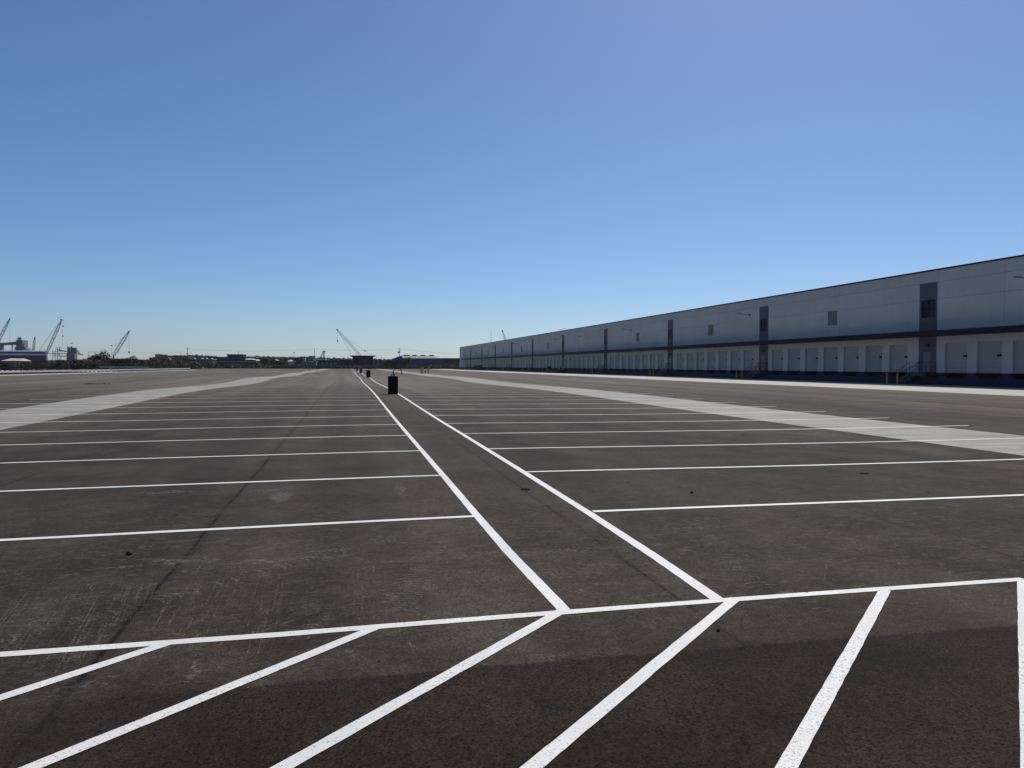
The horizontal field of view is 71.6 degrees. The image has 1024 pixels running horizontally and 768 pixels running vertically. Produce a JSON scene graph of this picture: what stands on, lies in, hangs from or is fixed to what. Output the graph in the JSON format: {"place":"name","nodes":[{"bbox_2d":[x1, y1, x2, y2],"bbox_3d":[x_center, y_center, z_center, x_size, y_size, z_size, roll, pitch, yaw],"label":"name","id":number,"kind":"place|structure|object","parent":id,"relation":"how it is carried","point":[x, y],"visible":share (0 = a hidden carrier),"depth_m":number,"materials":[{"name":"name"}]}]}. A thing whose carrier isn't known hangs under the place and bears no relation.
{"place":"outdoors","nodes":[
{"label":"outdoors","id":0,"kind":"place"},
{"bbox_2d":[0,370,149,373],"bbox_3d":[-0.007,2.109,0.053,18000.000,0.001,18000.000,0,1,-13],"label":"ground","id":1,"kind":"structure","parent":0,"point":[40,372],"depth_m":188.86,"materials":[{"name":"concrete"}]},
{"bbox_2d":[0,318,9,349],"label":"lattice crane","id":2,"kind":"object","parent":1,"relation":"on","point":[8,321],"visible":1,"depth_m":704.76,"materials":[{"name":"metal"}]},
{"bbox_2d":[0,362,12,370],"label":"evergreen shrub","id":3,"kind":"object","parent":1,"relation":"on","point":[6,364],"visible":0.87,"depth_m":195.43,"materials":[{"name":"green plant"}]},
{"bbox_2d":[0,337,27,349],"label":"cement plant","id":4,"kind":"object","parent":1,"relation":"on","point":[19,343],"visible":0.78,"depth_m":796.42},
{"bbox_2d":[2,358,29,369],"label":"cream shed","id":5,"kind":"structure","parent":1,"relation":"on","point":[14,361],"depth_m":267.23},
{"bbox_2d":[0,350,47,366],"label":"blue terminal","id":6,"kind":"object","parent":1,"relation":"on","point":[28,355],"visible":0.71,"depth_m":622.26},
{"bbox_2d":[0,367,68,370],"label":"rail fence","id":7,"kind":"object","parent":1,"relation":"on","point":[32,367],"visible":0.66,"depth_m":190.83,"materials":[{"name":"grey wood"}]},
{"bbox_2d":[32,360,45,369],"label":"bare shrub","id":8,"kind":"object","parent":1,"relation":"on","point":[37,363],"visible":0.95,"depth_m":262.83,"materials":[{"name":"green plant"}]},
{"bbox_2d":[39,317,63,351],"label":"lattice crane","id":9,"kind":"object","parent":1,"relation":"on","point":[59,324],"visible":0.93,"depth_m":713.70,"materials":[{"name":"metal"}]},
{"bbox_2d":[48,347,82,359],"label":"aggregate plant","id":10,"kind":"object","parent":1,"relation":"on","point":[70,355],"visible":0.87,"depth_m":735.03,"materials":[{"name":"metal"}]},
{"bbox_2d":[67,346,79,353],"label":"twin silos","id":11,"kind":"object","parent":1,"relation":"on","point":[72,349],"visible":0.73,"depth_m":790.05,"materials":[{"name":"metal"}]},
{"bbox_2d":[64,361,88,371],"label":"evergreen shrub","id":12,"kind":"object","parent":1,"relation":"on","point":[77,366],"visible":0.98,"depth_m":215.40,"materials":[{"name":"green plant"}]},
{"bbox_2d":[0,370,178,375],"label":"kerb","id":13,"kind":"structure","parent":1,"relation":"on","point":[88,372],"depth_m":151.22,"materials":[{"name":"concrete"}]},
{"bbox_2d":[88,362,98,369],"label":"evergreen shrub","id":14,"kind":"object","parent":1,"relation":"on","point":[94,364],"visible":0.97,"depth_m":236.61,"materials":[{"name":"green plant"}]},
{"bbox_2d":[0,368,190,374],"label":"guard rail","id":15,"kind":"object","parent":1,"relation":"on","point":[49,371],"visible":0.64,"depth_m":157.99,"materials":[{"name":"metal"}]},
{"bbox_2d":[87,351,110,358],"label":"evergreen shrub","id":16,"kind":"object","parent":1,"relation":"on","point":[98,355],"visible":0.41,"depth_m":314.28,"materials":[{"name":"green plant"}]},
{"bbox_2d":[3,358,202,368],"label":"thicket floor","id":17,"kind":"structure","parent":1,"relation":"on","point":[182,364],"depth_m":310.04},
{"bbox_2d":[110,359,126,368],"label":"evergreen shrub","id":18,"kind":"object","parent":1,"relation":"on","point":[117,361],"visible":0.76,"depth_m":271.94,"materials":[{"name":"green plant"}]},
{"bbox_2d":[113,331,129,358],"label":"lattice crane","id":19,"kind":"object","parent":1,"relation":"on","point":[127,333],"visible":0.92,"depth_m":509.69,"materials":[{"name":"metal"}]},
{"bbox_2d":[121,355,137,368],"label":"evergreen shrub","id":20,"kind":"object","parent":1,"relation":"on","point":[132,357],"visible":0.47,"depth_m":308.84,"materials":[{"name":"green plant"}]},
{"bbox_2d":[156,354,170,360],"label":"evergreen shrub","id":21,"kind":"object","parent":1,"relation":"on","point":[165,357],"visible":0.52,"depth_m":515.14,"materials":[{"name":"green plant"}]},
{"bbox_2d":[174,356,192,360],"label":"brick building","id":22,"kind":"structure","parent":1,"relation":"on","point":[179,358],"depth_m":592.89,"materials":[{"name":"brown brick"}]},
{"bbox_2d":[182,358,216,364],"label":"round roof hall","id":23,"kind":"structure","parent":1,"relation":"on","point":[208,361],"depth_m":503.67,"materials":[{"name":"metal"}]},
{"bbox_2d":[210,351,250,363],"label":"dark plant building","id":24,"kind":"structure","parent":1,"relation":"on","point":[238,357],"depth_m":564.96,"materials":[{"name":"metal"}]},
{"bbox_2d":[217,361,260,364],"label":"long pale roof shed","id":25,"kind":"structure","parent":1,"relation":"on","point":[224,362],"depth_m":527.63,"materials":[{"name":"metal"}]},
{"bbox_2d":[259,358,269,364],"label":"evergreen shrub","id":26,"kind":"object","parent":1,"relation":"on","point":[263,361],"visible":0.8,"depth_m":445.50,"materials":[{"name":"green plant"}]},
{"bbox_2d":[149,354,389,365],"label":"trees","id":27,"kind":"object","parent":1,"relation":"on","point":[283,358],"visible":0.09,"depth_m":845.92,"materials":[{"name":"green plant"}]},
{"bbox_2d":[292,357,302,364],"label":"evergreen shrub","id":28,"kind":"object","parent":1,"relation":"on","point":[298,360],"visible":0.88,"depth_m":592.80,"materials":[{"name":"green plant"}]},
{"bbox_2d":[302,361,317,367],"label":"grey sheds","id":29,"kind":"object","parent":1,"relation":"on","point":[309,362],"visible":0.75,"depth_m":539.02,"materials":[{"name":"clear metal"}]},
{"bbox_2d":[193,363,459,368],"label":"scrub","id":30,"kind":"object","parent":1,"relation":"on","point":[213,365],"visible":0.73,"depth_m":430.54,"materials":[{"name":"green plant"}]},
{"bbox_2d":[319,360,351,367],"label":"office wing","id":31,"kind":"structure","parent":1,"relation":"on","point":[342,362],"depth_m":448.53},
{"bbox_2d":[220,366,458,368],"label":"weeds","id":32,"kind":"object","parent":1,"relation":"on","point":[278,367],"visible":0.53,"depth_m":420.00,"materials":[{"name":"green plant"}]},
{"bbox_2d":[336,329,376,358],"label":"lattice crane","id":33,"kind":"object","parent":1,"relation":"on","point":[348,343],"visible":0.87,"depth_m":602.22,"materials":[{"name":"metal"}]},
{"bbox_2d":[350,355,374,365],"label":"control building","id":34,"kind":"structure","parent":1,"relation":"on","point":[358,360],"depth_m":451.68,"materials":[{"name":"concrete"}]},
{"bbox_2d":[389,355,441,365],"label":"blue warehouse","id":35,"kind":"structure","parent":1,"relation":"on","point":[425,360],"depth_m":489.33,"materials":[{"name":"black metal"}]},
{"bbox_2d":[442,358,459,365],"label":"blue annex","id":36,"kind":"object","parent":1,"relation":"on","point":[445,361],"visible":0.21,"depth_m":502.81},
{"bbox_2d":[0,369,189,374],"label":"verge grass","id":37,"kind":"structure","parent":0,"point":[83,372],"depth_m":165.10,"materials":[{"name":"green plant"}]},
{"bbox_2d":[4,368,219,369],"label":"side yard","id":38,"kind":"structure","parent":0,"point":[107,369],"depth_m":300.32,"materials":[{"name":"concrete"}]},
{"bbox_2d":[0,369,1023,767],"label":"parking lot","id":39,"kind":"structure","parent":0,"point":[932,679],"depth_m":6.52,"materials":[{"name":"asphalt"}]},
{"bbox_2d":[0,642,170,699],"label":"painted line","id":40,"kind":"object","parent":39,"relation":"on","point":[18,691],"visible":1,"depth_m":4.36,"materials":[{"name":"white paint"}]},
{"bbox_2d":[22,405,297,408],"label":"painted line","id":41,"kind":"object","parent":39,"relation":"on","point":[148,407],"visible":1,"depth_m":30.93,"materials":[{"name":"white paint"}]},
{"bbox_2d":[0,369,326,429],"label":"concrete strip","id":42,"kind":"object","parent":39,"relation":"on","point":[22,417],"visible":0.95,"depth_m":33.47,"materials":[{"name":"concrete"}]},
{"bbox_2d":[35,410,329,414],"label":"painted line","id":43,"kind":"object","parent":39,"relation":"on","point":[187,412],"visible":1,"depth_m":27.98,"materials":[{"name":"white paint"}]},
{"bbox_2d":[0,416,371,422],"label":"painted line","id":44,"kind":"object","parent":39,"relation":"on","point":[182,419],"visible":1,"depth_m":24.60,"materials":[{"name":"white paint"}]},
{"bbox_2d":[20,400,378,403],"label":"painted line","id":45,"kind":"object","parent":39,"relation":"on","point":[169,402],"visible":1,"depth_m":34.49,"materials":[{"name":"white paint"}]},
{"bbox_2d":[19,625,381,767],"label":"painted line","id":46,"kind":"object","parent":39,"relation":"on","point":[84,745],"visible":1,"depth_m":3.93,"materials":[{"name":"white paint"}]},
{"bbox_2d":[13,435,403,444],"bbox_3d":[-11.335,1.433,17.147,17.490,0.060,0.135,0,1,-13],"label":"painted line","id":47,"kind":"object","parent":39,"relation":"on","point":[209,439],"visible":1,"depth_m":18.04,"materials":[{"name":"white paint"}]},
{"bbox_2d":[5,450,418,462],"bbox_3d":[-10.536,1.524,13.674,17.491,0.060,0.165,0,1,-13],"label":"painted line","id":48,"kind":"object","parent":39,"relation":"on","point":[201,456],"visible":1,"depth_m":14.67,"materials":[{"name":"white paint"}]},
{"bbox_2d":[38,424,392,431],"bbox_3d":[-12.150,1.338,20.688,17.491,0.059,0.165,0,1,-13],"label":"painted line","id":49,"kind":"object","parent":39,"relation":"on","point":[223,427],"visible":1,"depth_m":21.51,"materials":[{"name":"white paint"}]},
{"bbox_2d":[0,475,439,491],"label":"painted line","id":50,"kind":"object","parent":39,"relation":"on","point":[214,483],"visible":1,"depth_m":11.31,"materials":[{"name":"white paint"}]},
{"bbox_2d":[0,515,475,540],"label":"painted line","id":51,"kind":"object","parent":39,"relation":"on","point":[68,536],"visible":1,"depth_m":8.18,"materials":[{"name":"white paint"}]},
{"bbox_2d":[388,368,401,393],"bbox_3d":[-7.335,-0.146,44.629,0.898,1.749,0.600,0,1,-13],"label":"pole base","id":52,"kind":"object","parent":39,"relation":"on","point":[393,384],"visible":0.91,"depth_m":44.31,"materials":[{"name":"black concrete"}]},
{"bbox_2d":[1,470,816,642],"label":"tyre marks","id":53,"kind":"object","parent":39,"relation":"on","point":[433,567],"visible":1,"depth_m":6.45,"materials":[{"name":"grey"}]},
{"bbox_2d":[270,608,568,767],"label":"painted line","id":54,"kind":"object","parent":39,"relation":"on","point":[319,746],"visible":1,"depth_m":4.00,"materials":[{"name":"white paint"}]},
{"bbox_2d":[354,372,570,609],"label":"painted line","id":55,"kind":"object","parent":39,"relation":"on","point":[550,595],"visible":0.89,"depth_m":7.72,"materials":[{"name":"white paint"}]},
{"bbox_2d":[1,516,924,661],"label":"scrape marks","id":56,"kind":"object","parent":39,"relation":"on","point":[205,603],"visible":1,"depth_m":5.45,"materials":[{"name":"grey"}]},
{"bbox_2d":[0,577,1023,656],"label":"painted line","id":57,"kind":"object","parent":39,"relation":"on","point":[236,637],"visible":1,"depth_m":5.24,"materials":[{"name":"white paint"}]},
{"bbox_2d":[19,490,1013,699],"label":"dust streaks","id":58,"kind":"object","parent":39,"relation":"on","point":[405,586],"visible":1,"depth_m":6.04,"materials":[{"name":"grey"}]},
{"bbox_2d":[358,371,723,599],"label":"painted line","id":59,"kind":"object","parent":39,"relation":"on","point":[692,582],"visible":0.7,"depth_m":8.07,"materials":[{"name":"white paint"}]},
{"bbox_2d":[434,411,825,415],"bbox_3d":[5.248,1.191,28.556,16.871,0.053,0.158,0,1,-13],"label":"painted line","id":60,"kind":"object","parent":39,"relation":"on","point":[692,413],"visible":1,"depth_m":28.12,"materials":[{"name":"white paint"}]},
{"bbox_2d":[520,597,740,767],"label":"painted line","id":61,"kind":"object","parent":39,"relation":"on","point":[546,755],"visible":1,"depth_m":4.06,"materials":[{"name":"white paint"}]},
{"bbox_2d":[447,418,857,423],"bbox_3d":[6.063,1.293,25.017,16.871,0.054,0.154,0,1,-13],"label":"painted line","id":62,"kind":"object","parent":39,"relation":"on","point":[671,421],"visible":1,"depth_m":24.82,"materials":[{"name":"white paint"}]},
{"bbox_2d":[583,406,776,408],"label":"painted line","id":63,"kind":"object","parent":39,"relation":"on","point":[695,407],"visible":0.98,"depth_m":32.00,"materials":[{"name":"white paint"}]},
{"bbox_2d":[378,369,1023,455],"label":"concrete strip","id":64,"kind":"object","parent":39,"relation":"on","point":[987,441],"visible":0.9,"depth_m":25.17,"materials":[{"name":"concrete"}]},
{"bbox_2d":[463,425,968,433],"bbox_3d":[6.856,1.382,21.570,16.870,0.053,0.143,0,1,-13],"label":"painted line","id":65,"kind":"object","parent":39,"relation":"on","point":[712,430],"visible":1,"depth_m":21.36,"materials":[{"name":"white paint"}]},
{"bbox_2d":[460,254,1023,387],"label":"warehouse","id":66,"kind":"structure","parent":39,"relation":"on","point":[960,325],"depth_m":90.08,"materials":[{"name":"paint"}]},
{"bbox_2d":[587,356,590,369],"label":"dock door","id":67,"kind":"structure","parent":66,"relation":"in","point":[589,358],"depth_m":182.05,"materials":[{"name":"white metal"}]},
{"bbox_2d":[593,356,595,370],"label":"dock door","id":68,"kind":"structure","parent":66,"relation":"in","point":[594,357],"depth_m":178.36,"materials":[{"name":"white metal"}]},
{"bbox_2d":[609,356,613,370],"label":"dock door","id":69,"kind":"structure","parent":66,"relation":"in","point":[611,357],"depth_m":166.21,"materials":[{"name":"white metal"}]},
{"bbox_2d":[615,355,619,370],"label":"dock door","id":70,"kind":"structure","parent":66,"relation":"in","point":[617,356],"depth_m":162.52,"materials":[{"name":"white metal"}]},
{"bbox_2d":[621,355,625,370],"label":"dock door","id":71,"kind":"structure","parent":66,"relation":"in","point":[624,356],"depth_m":158.95,"materials":[{"name":"white metal"}]},
{"bbox_2d":[628,355,632,370],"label":"dock door","id":72,"kind":"structure","parent":66,"relation":"in","point":[630,356],"depth_m":155.04,"materials":[{"name":"white metal"}]},
{"bbox_2d":[634,355,639,370],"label":"dock door","id":73,"kind":"structure","parent":66,"relation":"in","point":[637,356],"depth_m":151.41,"materials":[{"name":"white metal"}]},
{"bbox_2d":[642,354,647,371],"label":"dock door","id":74,"kind":"structure","parent":66,"relation":"in","point":[645,356],"depth_m":147.72,"materials":[{"name":"white metal"}]},
{"bbox_2d":[649,354,654,371],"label":"dock door","id":75,"kind":"structure","parent":66,"relation":"in","point":[652,355],"depth_m":143.84,"materials":[{"name":"white metal"}]},
{"bbox_2d":[657,354,663,371],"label":"dock door","id":76,"kind":"structure","parent":66,"relation":"in","point":[661,356],"depth_m":140.17,"materials":[{"name":"white metal"}]},
{"bbox_2d":[668,329,672,338],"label":"window","id":77,"kind":"structure","parent":66,"relation":"in","point":[670,336],"depth_m":135.85,"materials":[{"name":"black glass"}]},
{"bbox_2d":[676,353,683,371],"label":"dock door","id":78,"kind":"structure","parent":66,"relation":"in","point":[680,355],"depth_m":131.79,"materials":[{"name":"white metal"}]},
{"bbox_2d":[686,353,693,372],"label":"dock door","id":79,"kind":"structure","parent":66,"relation":"in","point":[690,359],"depth_m":128.28,"materials":[{"name":"white metal"}]},
{"bbox_2d":[696,352,703,372],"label":"dock door","id":80,"kind":"structure","parent":66,"relation":"in","point":[700,367],"depth_m":124.36,"materials":[{"name":"white metal"}]},
{"bbox_2d":[706,352,714,372],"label":"dock door","id":81,"kind":"structure","parent":66,"relation":"in","point":[711,355],"depth_m":120.86,"materials":[{"name":"white metal"}]},
{"bbox_2d":[718,351,726,372],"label":"dock door","id":82,"kind":"structure","parent":66,"relation":"in","point":[723,354],"depth_m":116.97,"materials":[{"name":"white metal"}]},
{"bbox_2d":[730,351,739,372],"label":"dock door","id":83,"kind":"structure","parent":66,"relation":"in","point":[735,354],"depth_m":113.10,"materials":[{"name":"white metal"}]},
{"bbox_2d":[742,350,752,373],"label":"dock door","id":84,"kind":"structure","parent":66,"relation":"in","point":[749,353],"depth_m":109.66,"materials":[{"name":"white metal"}]},
{"bbox_2d":[761,356,764,369],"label":"entry door","id":85,"kind":"structure","parent":66,"relation":"in","point":[762,357],"depth_m":105.57,"materials":[{"name":"paint"}]},
{"bbox_2d":[760,318,766,330],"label":"window","id":86,"kind":"structure","parent":66,"relation":"in","point":[763,321],"depth_m":105.35,"materials":[{"name":"black glass"}]},
{"bbox_2d":[771,349,782,373],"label":"dock door","id":87,"kind":"structure","parent":66,"relation":"in","point":[777,353],"depth_m":102.02,"materials":[{"name":"white metal"}]},
{"bbox_2d":[787,349,799,374],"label":"dock door","id":88,"kind":"structure","parent":66,"relation":"in","point":[794,354],"depth_m":98.35,"materials":[{"name":"white metal"}]},
{"bbox_2d":[804,348,817,374],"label":"dock door","id":89,"kind":"structure","parent":66,"relation":"in","point":[811,353],"depth_m":94.54,"materials":[{"name":"white metal"}]},
{"bbox_2d":[822,347,837,374],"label":"dock door","id":90,"kind":"structure","parent":66,"relation":"in","point":[831,353],"depth_m":90.83,"materials":[{"name":"white metal"}]},
{"bbox_2d":[842,346,858,375],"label":"dock door","id":91,"kind":"structure","parent":66,"relation":"in","point":[851,353],"depth_m":87.03,"materials":[{"name":"white metal"}]},
{"bbox_2d":[864,345,881,375],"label":"dock door","id":92,"kind":"structure","parent":66,"relation":"in","point":[874,353],"depth_m":83.39,"materials":[{"name":"white metal"}]},
{"bbox_2d":[888,344,907,376],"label":"dock door","id":93,"kind":"structure","parent":66,"relation":"in","point":[899,353],"depth_m":79.61,"materials":[{"name":"white metal"}]},
{"bbox_2d":[923,352,930,371],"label":"entry door","id":94,"kind":"structure","parent":66,"relation":"in","point":[926,355],"depth_m":75.71,"materials":[{"name":"paint"}]},
{"bbox_2d":[922,299,934,317],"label":"window","id":95,"kind":"structure","parent":66,"relation":"in","point":[928,306],"depth_m":75.41,"materials":[{"name":"blue glass"}]},
{"bbox_2d":[943,342,967,377],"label":"dock door","id":96,"kind":"structure","parent":66,"relation":"in","point":[956,363],"depth_m":72.03,"materials":[{"name":"white metal"}]},
{"bbox_2d":[975,341,1001,378],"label":"dock door","id":97,"kind":"structure","parent":66,"relation":"in","point":[990,352],"depth_m":68.33,"materials":[{"name":"white metal"}]},
{"bbox_2d":[1010,340,1023,378],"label":"dock door","id":98,"kind":"structure","parent":66,"relation":"in","point":[1019,344],"depth_m":65.37,"materials":[{"name":"white metal"}]},
{"bbox_2d":[488,438,1012,448],"bbox_3d":[7.683,1.476,17.979,16.870,0.054,0.142,0,1,-13],"label":"painted line","id":99,"kind":"object","parent":39,"relation":"on","point":[743,444],"visible":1,"depth_m":17.49,"materials":[{"name":"white paint"}]},
{"bbox_2d":[526,459,1020,471],"bbox_3d":[8.489,1.568,14.473,16.871,0.053,0.175,0,1,-13],"label":"painted line","id":100,"kind":"object","parent":39,"relation":"on","point":[768,466],"visible":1,"depth_m":13.57,"materials":[{"name":"white paint"}]},
{"bbox_2d":[592,494,1023,511],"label":"painted line","id":101,"kind":"object","parent":39,"relation":"on","point":[802,503],"visible":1,"depth_m":9.86,"materials":[{"name":"white paint"}]},
{"bbox_2d":[775,589,890,767],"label":"painted line","id":102,"kind":"object","parent":39,"relation":"on","point":[794,752],"visible":1,"depth_m":4.11,"materials":[{"name":"white paint"}]},
{"bbox_2d":[1017,579,1023,767],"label":"painted line","id":103,"kind":"object","parent":39,"relation":"on","point":[1020,593],"visible":1,"depth_m":4.59,"materials":[{"name":"white paint"}]},
{"bbox_2d":[0,0,1023,359],"label":"sky","id":104,"kind":"structure","parent":0,"point":[261,178],"materials":[{"name":"blue"}]},
{"bbox_2d":[557,358,564,372],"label":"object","id":105,"kind":"object","parent":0,"point":[559,371],"visible":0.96,"depth_m":193.64,"materials":[{"name":"metal"}]},
{"bbox_2d":[434,369,1023,395],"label":"concrete apron","id":106,"kind":"object","parent":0,"point":[969,389],"visible":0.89,"depth_m":76.44,"materials":[{"name":"concrete"}]},
{"bbox_2d":[656,363,672,375],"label":"steel staircase","id":107,"kind":"structure","parent":106,"relation":"on","point":[666,369],"depth_m":136.15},
{"bbox_2d":[743,363,767,378],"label":"steel staircase","id":108,"kind":"structure","parent":106,"relation":"on","point":[755,371],"depth_m":105.19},
{"bbox_2d":[893,362,935,384],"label":"steel staircase","id":109,"kind":"structure","parent":106,"relation":"on","point":[915,374],"depth_m":76.14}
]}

